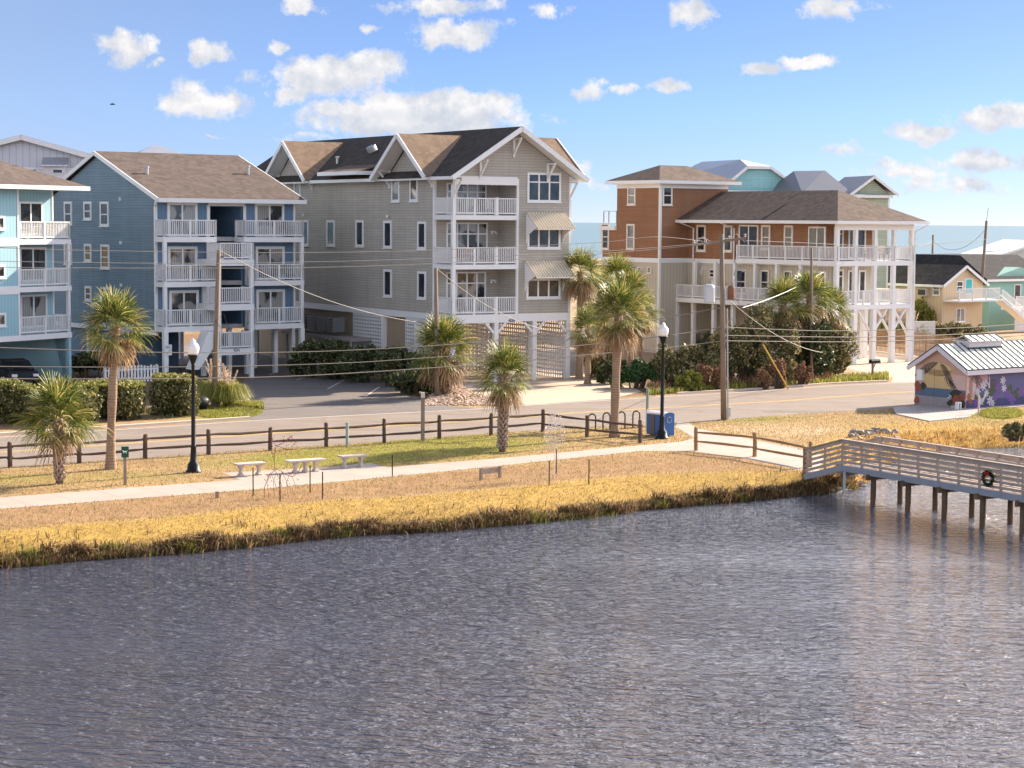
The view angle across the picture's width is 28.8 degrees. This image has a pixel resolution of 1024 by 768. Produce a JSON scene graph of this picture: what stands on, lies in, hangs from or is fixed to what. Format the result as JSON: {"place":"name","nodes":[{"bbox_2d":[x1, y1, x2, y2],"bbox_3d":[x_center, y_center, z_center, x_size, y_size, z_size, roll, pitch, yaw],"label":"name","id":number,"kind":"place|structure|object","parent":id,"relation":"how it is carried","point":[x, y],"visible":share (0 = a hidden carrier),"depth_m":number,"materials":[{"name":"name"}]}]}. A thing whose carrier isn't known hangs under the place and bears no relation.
{"place":"outdoors","nodes":[
{"label":"outdoors","id":0,"kind":"place"},
{"bbox_2d":[195,357,240,404],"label":"pampas grass","id":1,"kind":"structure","parent":0,"point":[203,386],"depth_m":99.24,"materials":[{"name":"yellow plant"}]},
{"bbox_2d":[205,363,252,406],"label":"pampas grass","id":2,"kind":"object","parent":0,"point":[226,391],"depth_m":98.58,"materials":[{"name":"green plant"}]},
{"bbox_2d":[0,237,697,252],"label":"overhead wire","id":3,"kind":"object","parent":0,"point":[326,252],"visible":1,"depth_m":81.55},
{"bbox_2d":[0,242,712,263],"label":"overhead wire","id":4,"kind":"object","parent":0,"point":[335,261],"visible":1,"depth_m":82.19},
{"bbox_2d":[0,382,915,467],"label":"road","id":5,"kind":"structure","parent":0,"point":[886,399],"depth_m":94.06,"materials":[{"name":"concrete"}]},
{"bbox_2d":[0,447,1023,767],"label":"pond water","id":6,"kind":"structure","parent":0,"point":[850,629],"depth_m":47.06,"materials":[{"name":"grey liquid"}]},
{"bbox_2d":[0,455,840,555],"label":"bank grass","id":7,"kind":"structure","parent":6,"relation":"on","point":[398,504],"depth_m":66.19,"materials":[{"name":"plant"}]},
{"bbox_2d":[0,467,864,568],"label":"shoreline reeds","id":8,"kind":"object","parent":6,"relation":"in","point":[793,489],"visible":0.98,"depth_m":64.45,"materials":[{"name":"brown plant"}]},
{"bbox_2d":[802,436,1023,534],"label":"footbridge","id":9,"kind":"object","parent":6,"relation":"in","point":[936,479],"visible":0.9,"depth_m":69.06,"materials":[{"name":"grey wood"}]},
{"bbox_2d":[0,258,1023,562],"bbox_3d":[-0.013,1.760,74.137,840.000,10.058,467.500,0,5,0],"label":"ground","id":10,"kind":"structure","parent":0,"point":[126,536],"depth_m":72.87,"materials":[{"name":"plant"}]},
{"bbox_2d":[0,369,37,423],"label":"hedge shrub","id":11,"kind":"object","parent":10,"relation":"on","point":[12,399],"visible":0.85,"depth_m":90.03,"materials":[{"name":"green plant"}]},
{"bbox_2d":[0,358,40,385],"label":"parked car","id":12,"kind":"object","parent":10,"relation":"on","point":[24,372],"visible":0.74,"depth_m":110.18,"materials":[{"name":"paint"}]},
{"bbox_2d":[0,135,88,331],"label":"apartment building","id":13,"kind":"structure","parent":10,"relation":"on","point":[48,158],"depth_m":149.69,"materials":[{"name":"grey metal"}]},
{"bbox_2d":[0,161,89,381],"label":"condo building","id":14,"kind":"structure","parent":10,"relation":"on","point":[28,315],"depth_m":112.10,"materials":[{"name":"teal"}]},
{"bbox_2d":[19,201,42,235],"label":"sliding door","id":15,"kind":"structure","parent":14,"relation":"in","point":[28,211],"depth_m":112.32,"materials":[{"name":"white paint"}]},
{"bbox_2d":[19,247,46,281],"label":"sliding door","id":16,"kind":"structure","parent":14,"relation":"in","point":[38,258],"depth_m":112.65,"materials":[{"name":"white paint"}]},
{"bbox_2d":[20,294,47,327],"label":"sliding door","id":17,"kind":"structure","parent":14,"relation":"in","point":[33,304],"depth_m":112.85,"materials":[{"name":"white paint"}]},
{"bbox_2d":[2,369,113,483],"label":"palm tree","id":18,"kind":"object","parent":10,"relation":"on","point":[58,400],"visible":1,"depth_m":69.53,"materials":[{"name":"green plant"}]},
{"bbox_2d":[34,375,104,424],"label":"hedge shrub","id":19,"kind":"object","parent":10,"relation":"on","point":[92,386],"visible":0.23,"depth_m":90.18,"materials":[{"name":"green plant"}]},
{"bbox_2d":[71,351,130,377],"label":"shrub","id":20,"kind":"object","parent":10,"relation":"on","point":[79,361],"visible":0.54,"depth_m":116.40,"materials":[{"name":"green plant"}]},
{"bbox_2d":[68,282,160,469],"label":"palm tree","id":21,"kind":"object","parent":10,"relation":"on","point":[115,347],"visible":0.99,"depth_m":73.66,"materials":[{"name":"green plant"}]},
{"bbox_2d":[87,372,148,419],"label":"hedge shrub","id":22,"kind":"object","parent":10,"relation":"on","point":[131,398],"visible":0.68,"depth_m":92.24,"materials":[{"name":"green plant"}]},
{"bbox_2d":[0,416,250,435],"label":"kerb","id":23,"kind":"structure","parent":10,"relation":"on","point":[167,423],"depth_m":90.28,"materials":[{"name":"concrete"}]},
{"bbox_2d":[104,364,157,381],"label":"picket fence","id":24,"kind":"object","parent":10,"relation":"on","point":[155,368],"visible":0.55,"depth_m":113.66,"materials":[{"name":"white paint"}]},
{"bbox_2d":[147,368,201,415],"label":"hedge shrub","id":25,"kind":"object","parent":10,"relation":"on","point":[171,396],"visible":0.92,"depth_m":94.12,"materials":[{"name":"green plant"}]},
{"bbox_2d":[53,151,306,377],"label":"condo building","id":26,"kind":"structure","parent":10,"relation":"on","point":[192,208],"depth_m":119.49,"materials":[{"name":"blue"}]},
{"bbox_2d":[167,202,197,236],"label":"sliding door","id":27,"kind":"structure","parent":26,"relation":"in","point":[175,210],"depth_m":116.46,"materials":[{"name":"white paint"}]},
{"bbox_2d":[168,246,197,281],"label":"sliding door","id":28,"kind":"structure","parent":26,"relation":"in","point":[182,254],"depth_m":116.66,"materials":[{"name":"white paint"}]},
{"bbox_2d":[169,290,198,323],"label":"sliding door","id":29,"kind":"structure","parent":26,"relation":"in","point":[178,299],"depth_m":116.88,"materials":[{"name":"white paint"}]},
{"bbox_2d":[255,203,283,236],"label":"sliding door","id":30,"kind":"structure","parent":26,"relation":"in","point":[262,211],"depth_m":120.13,"materials":[{"name":"white paint"}]},
{"bbox_2d":[255,246,284,279],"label":"sliding door","id":31,"kind":"structure","parent":26,"relation":"in","point":[260,258],"depth_m":120.36,"materials":[{"name":"white paint"}]},
{"bbox_2d":[256,289,284,322],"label":"sliding door","id":32,"kind":"structure","parent":26,"relation":"in","point":[264,297],"depth_m":120.62,"materials":[{"name":"white paint"}]},
{"bbox_2d":[185,338,201,472],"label":"street lamp","id":33,"kind":"object","parent":10,"relation":"on","point":[193,465],"visible":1,"depth_m":73.21,"materials":[{"name":"black metal"}]},
{"bbox_2d":[211,250,228,407],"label":"utility pole","id":34,"kind":"object","parent":10,"relation":"on","point":[216,329],"visible":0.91,"depth_m":98.34,"materials":[{"name":"brown wood"}]},
{"bbox_2d":[196,403,262,417],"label":"lawn patch","id":35,"kind":"object","parent":10,"relation":"on","point":[224,411],"visible":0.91,"depth_m":96.22,"materials":[{"name":"green plant"}]},
{"bbox_2d":[90,346,475,419],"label":"parking lot","id":36,"kind":"structure","parent":10,"relation":"on","point":[287,397],"depth_m":106.30,"materials":[{"name":"grey asphalt"}]},
{"bbox_2d":[286,334,351,377],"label":"shrub","id":37,"kind":"object","parent":10,"relation":"on","point":[297,356],"visible":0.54,"depth_m":117.62,"materials":[{"name":"green plant"}]},
{"bbox_2d":[0,409,642,466],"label":"split rail fence","id":38,"kind":"object","parent":10,"relation":"on","point":[144,439],"visible":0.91,"depth_m":82.03,"materials":[{"name":"brown wood"}]},
{"bbox_2d":[310,334,374,379],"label":"shrub","id":39,"kind":"object","parent":10,"relation":"on","point":[331,355],"visible":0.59,"depth_m":116.50,"materials":[{"name":"green plant"}]},
{"bbox_2d":[334,341,404,382],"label":"shrub","id":40,"kind":"object","parent":10,"relation":"on","point":[363,356],"visible":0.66,"depth_m":114.34,"materials":[{"name":"green plant"}]},
{"bbox_2d":[373,342,430,386],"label":"shrub","id":41,"kind":"object","parent":10,"relation":"on","point":[394,355],"visible":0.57,"depth_m":111.78,"materials":[{"name":"green plant"}]},
{"bbox_2d":[387,362,434,394],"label":"shrub","id":42,"kind":"object","parent":10,"relation":"on","point":[400,381],"visible":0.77,"depth_m":107.00,"materials":[{"name":"green plant"}]},
{"bbox_2d":[0,423,822,508],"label":"footpath","id":43,"kind":"structure","parent":10,"relation":"on","point":[349,473],"depth_m":74.26,"materials":[{"name":"concrete"}]},
{"bbox_2d":[257,126,589,380],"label":"beach house","id":44,"kind":"structure","parent":10,"relation":"on","point":[405,196],"depth_m":118.17,"materials":[{"name":"beige"}]},
{"bbox_2d":[446,272,485,311],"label":"sliding door","id":45,"kind":"structure","parent":44,"relation":"in","point":[474,283],"depth_m":117.43,"materials":[{"name":"white paint"}]},
{"bbox_2d":[446,183,486,214],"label":"sliding door","id":46,"kind":"structure","parent":44,"relation":"in","point":[464,191],"depth_m":116.96,"materials":[{"name":"white paint"}]},
{"bbox_2d":[446,222,487,263],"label":"sliding door","id":47,"kind":"structure","parent":44,"relation":"in","point":[468,234],"depth_m":117.20,"materials":[{"name":"white paint"}]},
{"bbox_2d":[525,278,560,299],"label":"triple window","id":48,"kind":"structure","parent":44,"relation":"in","point":[537,288],"depth_m":117.51,"materials":[{"name":"grey glass"}]},
{"bbox_2d":[526,228,560,249],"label":"triple window","id":49,"kind":"structure","parent":44,"relation":"in","point":[550,238],"depth_m":117.31,"materials":[{"name":"glass"}]},
{"bbox_2d":[526,172,561,202],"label":"triple window","id":50,"kind":"structure","parent":44,"relation":"in","point":[539,190],"depth_m":117.00,"materials":[{"name":"glass"}]},
{"bbox_2d":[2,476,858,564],"bbox_3d":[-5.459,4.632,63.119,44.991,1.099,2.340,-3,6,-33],"label":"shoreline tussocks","id":51,"kind":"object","parent":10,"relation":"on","point":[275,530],"visible":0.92,"depth_m":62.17,"materials":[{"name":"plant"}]},
{"bbox_2d":[434,268,439,396],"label":"utility pole","id":52,"kind":"object","parent":10,"relation":"on","point":[436,387],"visible":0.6,"depth_m":104.71,"materials":[{"name":"brown wood"}]},
{"bbox_2d":[402,308,479,396],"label":"palm tree","id":53,"kind":"object","parent":10,"relation":"on","point":[449,333],"visible":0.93,"depth_m":105.21,"materials":[{"name":"green plant"}]},
{"bbox_2d":[425,381,512,405],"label":"gravel","id":54,"kind":"structure","parent":10,"relation":"on","point":[432,399],"depth_m":103.48,"materials":[{"name":"beige gravel"}]},
{"bbox_2d":[467,336,538,451],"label":"palm tree","id":55,"kind":"object","parent":10,"relation":"on","point":[503,395],"visible":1,"depth_m":80.25,"materials":[{"name":"green plant"}]},
{"bbox_2d":[552,244,606,378],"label":"palm tree","id":56,"kind":"object","parent":10,"relation":"on","point":[580,289],"visible":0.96,"depth_m":117.85,"materials":[{"name":"green plant"}]},
{"bbox_2d":[564,302,605,383],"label":"palm tree","id":57,"kind":"object","parent":10,"relation":"on","point":[580,320],"visible":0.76,"depth_m":114.52,"materials":[{"name":"green plant"}]},
{"bbox_2d":[570,265,616,356],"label":"palm tree","id":58,"kind":"object","parent":10,"relation":"on","point":[603,279],"visible":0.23,"depth_m":119.99,"materials":[{"name":"green plant"}]},
{"bbox_2d":[595,354,627,383],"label":"shrub","id":59,"kind":"object","parent":10,"relation":"on","point":[602,376],"visible":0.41,"depth_m":115.07,"materials":[{"name":"green plant"}]},
{"bbox_2d":[598,250,637,284],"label":"palm tree","id":60,"kind":"object","parent":10,"relation":"on","point":[613,265],"visible":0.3,"depth_m":125.23,"materials":[{"name":"green plant"}]},
{"bbox_2d":[580,274,658,437],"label":"palm tree","id":61,"kind":"object","parent":10,"relation":"on","point":[621,296],"visible":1,"depth_m":85.98,"materials":[{"name":"green plant"}]},
{"bbox_2d":[608,357,659,387],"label":"shrub","id":62,"kind":"object","parent":10,"relation":"on","point":[637,371],"visible":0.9,"depth_m":112.04,"materials":[{"name":"green plant"}]},
{"bbox_2d":[612,268,655,364],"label":"palm tree","id":63,"kind":"object","parent":10,"relation":"on","point":[634,276],"visible":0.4,"depth_m":119.24,"materials":[{"name":"green plant"}]},
{"bbox_2d":[622,285,664,359],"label":"palm tree","id":64,"kind":"object","parent":10,"relation":"on","point":[640,340],"visible":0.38,"depth_m":122.09,"materials":[{"name":"green plant"}]},
{"bbox_2d":[646,410,674,435],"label":"recycling bin","id":65,"kind":"object","parent":10,"relation":"on","point":[653,418],"visible":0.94,"depth_m":87.10,"materials":[{"name":"blue paint"}]},
{"bbox_2d":[655,322,668,438],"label":"street lamp","id":66,"kind":"object","parent":10,"relation":"on","point":[663,330],"visible":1,"depth_m":85.88,"materials":[{"name":"black metal"}]},
{"bbox_2d":[650,336,696,383],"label":"shrub","id":67,"kind":"object","parent":10,"relation":"on","point":[673,365],"visible":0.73,"depth_m":112.16,"materials":[{"name":"green plant"}]},
{"bbox_2d":[674,367,705,390],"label":"shrub","id":68,"kind":"object","parent":10,"relation":"on","point":[690,379],"visible":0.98,"depth_m":110.40,"materials":[{"name":"green plant"}]},
{"bbox_2d":[674,338,719,381],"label":"shrub","id":69,"kind":"object","parent":10,"relation":"on","point":[697,355],"visible":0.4,"depth_m":113.45,"materials":[{"name":"green plant"}]},
{"bbox_2d":[695,361,720,389],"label":"shrub","id":70,"kind":"object","parent":10,"relation":"on","point":[707,372],"visible":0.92,"depth_m":110.96,"materials":[{"name":"brown plant"}]},
{"bbox_2d":[693,234,745,419],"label":"utility pole","id":71,"kind":"object","parent":10,"relation":"on","point":[709,293],"visible":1,"depth_m":94.12,"materials":[{"name":"brown wood"}]},
{"bbox_2d":[0,341,720,379],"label":"overhead wire","id":72,"kind":"object","parent":71,"relation":"attached to","point":[333,374],"visible":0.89,"depth_m":82.29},
{"bbox_2d":[0,327,721,367],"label":"overhead wire","id":73,"kind":"object","parent":71,"relation":"attached to","point":[345,362],"visible":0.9,"depth_m":82.81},
{"bbox_2d":[0,307,722,352],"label":"overhead wire","id":74,"kind":"object","parent":71,"relation":"attached to","point":[343,350],"visible":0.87,"depth_m":82.79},
{"bbox_2d":[679,160,785,258],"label":"beach house","id":75,"kind":"structure","parent":10,"relation":"on","point":[751,176],"depth_m":168.06,"materials":[{"name":"teal"}]},
{"bbox_2d":[708,320,776,380],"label":"shrub","id":76,"kind":"object","parent":10,"relation":"on","point":[734,366],"visible":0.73,"depth_m":115.18,"materials":[{"name":"green plant"}]},
{"bbox_2d":[693,427,811,466],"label":"split rail fence","id":77,"kind":"object","parent":10,"relation":"on","point":[754,446],"visible":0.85,"depth_m":79.70,"materials":[{"name":"beige wood"}]},
{"bbox_2d":[599,165,929,363],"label":"beach house","id":78,"kind":"structure","parent":10,"relation":"on","point":[658,206],"depth_m":139.29,"materials":[{"name":"brown"}]},
{"bbox_2d":[738,225,758,258],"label":"french door","id":79,"kind":"structure","parent":78,"relation":"in","point":[751,231],"depth_m":138.65,"materials":[{"name":"white paint"}]},
{"bbox_2d":[808,226,825,257],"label":"french door","id":80,"kind":"structure","parent":78,"relation":"in","point":[815,234],"depth_m":133.29,"materials":[{"name":"white paint"}]},
{"bbox_2d":[731,302,801,378],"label":"shrub","id":81,"kind":"object","parent":10,"relation":"on","point":[786,352],"visible":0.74,"depth_m":115.01,"materials":[{"name":"green plant"}]},
{"bbox_2d":[647,370,889,394],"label":"ground cover","id":82,"kind":"object","parent":10,"relation":"on","point":[857,376],"visible":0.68,"depth_m":115.97,"materials":[{"name":"green plant"}]},
{"bbox_2d":[766,357,786,388],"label":"shrub","id":83,"kind":"object","parent":10,"relation":"on","point":[781,365],"visible":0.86,"depth_m":112.75,"materials":[{"name":"brown plant"}]},
{"bbox_2d":[676,380,887,393],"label":"kerb","id":84,"kind":"structure","parent":10,"relation":"on","point":[759,388],"depth_m":113.97,"materials":[{"name":"concrete"}]},
{"bbox_2d":[751,273,817,332],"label":"palm tree","id":85,"kind":"object","parent":10,"relation":"on","point":[778,289],"visible":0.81,"depth_m":116.58,"materials":[{"name":"green plant"}]},
{"bbox_2d":[774,308,835,379],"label":"shrub","id":86,"kind":"object","parent":10,"relation":"on","point":[820,364],"visible":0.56,"depth_m":117.38,"materials":[{"name":"green plant"}]},
{"bbox_2d":[775,270,843,338],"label":"palm tree","id":87,"kind":"object","parent":10,"relation":"on","point":[818,287],"visible":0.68,"depth_m":118.18,"materials":[{"name":"green plant"}]},
{"bbox_2d":[796,314,859,376],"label":"shrub","id":88,"kind":"object","parent":10,"relation":"on","point":[842,350],"visible":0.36,"depth_m":120.14,"materials":[{"name":"green plant"}]},
{"bbox_2d":[773,171,898,337],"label":"beach house","id":89,"kind":"structure","parent":10,"relation":"on","point":[874,189],"depth_m":162.94,"materials":[{"name":"green"}]},
{"bbox_2d":[813,282,860,335],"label":"palm tree","id":90,"kind":"object","parent":10,"relation":"on","point":[841,298],"visible":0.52,"depth_m":120.43,"materials":[{"name":"green plant"}]},
{"bbox_2d":[830,427,899,492],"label":"riprap","id":91,"kind":"object","parent":10,"relation":"on","point":[866,432],"visible":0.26,"depth_m":87.67,"materials":[{"name":"stone"}]},
{"bbox_2d":[876,327,957,355],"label":"picket fence","id":92,"kind":"object","parent":10,"relation":"on","point":[925,348],"visible":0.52,"depth_m":141.45,"materials":[{"name":"brown wood"}]},
{"bbox_2d":[834,425,1023,486],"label":"bank grass","id":93,"kind":"structure","parent":10,"relation":"on","point":[939,436],"depth_m":89.74,"materials":[{"name":"plant"}]},
{"bbox_2d":[934,318,968,341],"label":"shrub","id":94,"kind":"object","parent":10,"relation":"on","point":[954,327],"visible":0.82,"depth_m":158.32,"materials":[{"name":"green plant"}]},
{"bbox_2d":[887,264,1023,337],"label":"cottage","id":95,"kind":"structure","parent":10,"relation":"on","point":[956,293],"depth_m":165.07,"materials":[{"name":"yellow"}]},
{"bbox_2d":[893,404,1023,421],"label":"concrete slab","id":96,"kind":"structure","parent":10,"relation":"on","point":[941,413],"depth_m":99.01,"materials":[{"name":"grey concrete"}]},
{"bbox_2d":[906,333,1023,407],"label":"pump house","id":97,"kind":"structure","parent":96,"relation":"on","point":[987,368],"depth_m":102.37,"materials":[{"name":"beige metal"}]},
{"bbox_2d":[899,254,1023,331],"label":"cottage","id":98,"kind":"structure","parent":10,"relation":"on","point":[1005,272],"depth_m":177.83,"materials":[{"name":"green"}]},
{"bbox_2d":[961,239,1023,257],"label":"beach house","id":99,"kind":"structure","parent":10,"relation":"on","point":[1010,247],"depth_m":219.87,"materials":[{"name":"white paint"}]},
{"bbox_2d":[979,406,1023,418],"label":"lawn patch","id":100,"kind":"object","parent":10,"relation":"on","point":[988,412],"visible":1,"depth_m":98.51,"materials":[{"name":"yellow plant"}]},
{"bbox_2d":[1001,421,1023,441],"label":"shrub","id":101,"kind":"object","parent":10,"relation":"on","point":[1013,431],"visible":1,"depth_m":86.81,"materials":[{"name":"green plant"}]},
{"bbox_2d":[0,0,1023,225],"label":"sky","id":102,"kind":"structure","parent":0,"point":[925,98],"materials":[{"name":"blue"}]},
{"bbox_2d":[457,349,641,407],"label":"driveway","id":103,"kind":"structure","parent":0,"point":[552,389],"depth_m":111.88,"materials":[{"name":"concrete"}]},
{"bbox_2d":[571,223,1023,258],"bbox_3d":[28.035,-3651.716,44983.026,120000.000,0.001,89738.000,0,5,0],"label":"sea","id":104,"kind":"structure","parent":0,"point":[587,234],"depth_m":1752.78,"materials":[{"name":"blue liquid"}]},
{"bbox_2d":[848,346,917,381],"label":"driveway","id":105,"kind":"structure","parent":0,"point":[898,370],"depth_m":130.76,"materials":[{"name":"concrete"}]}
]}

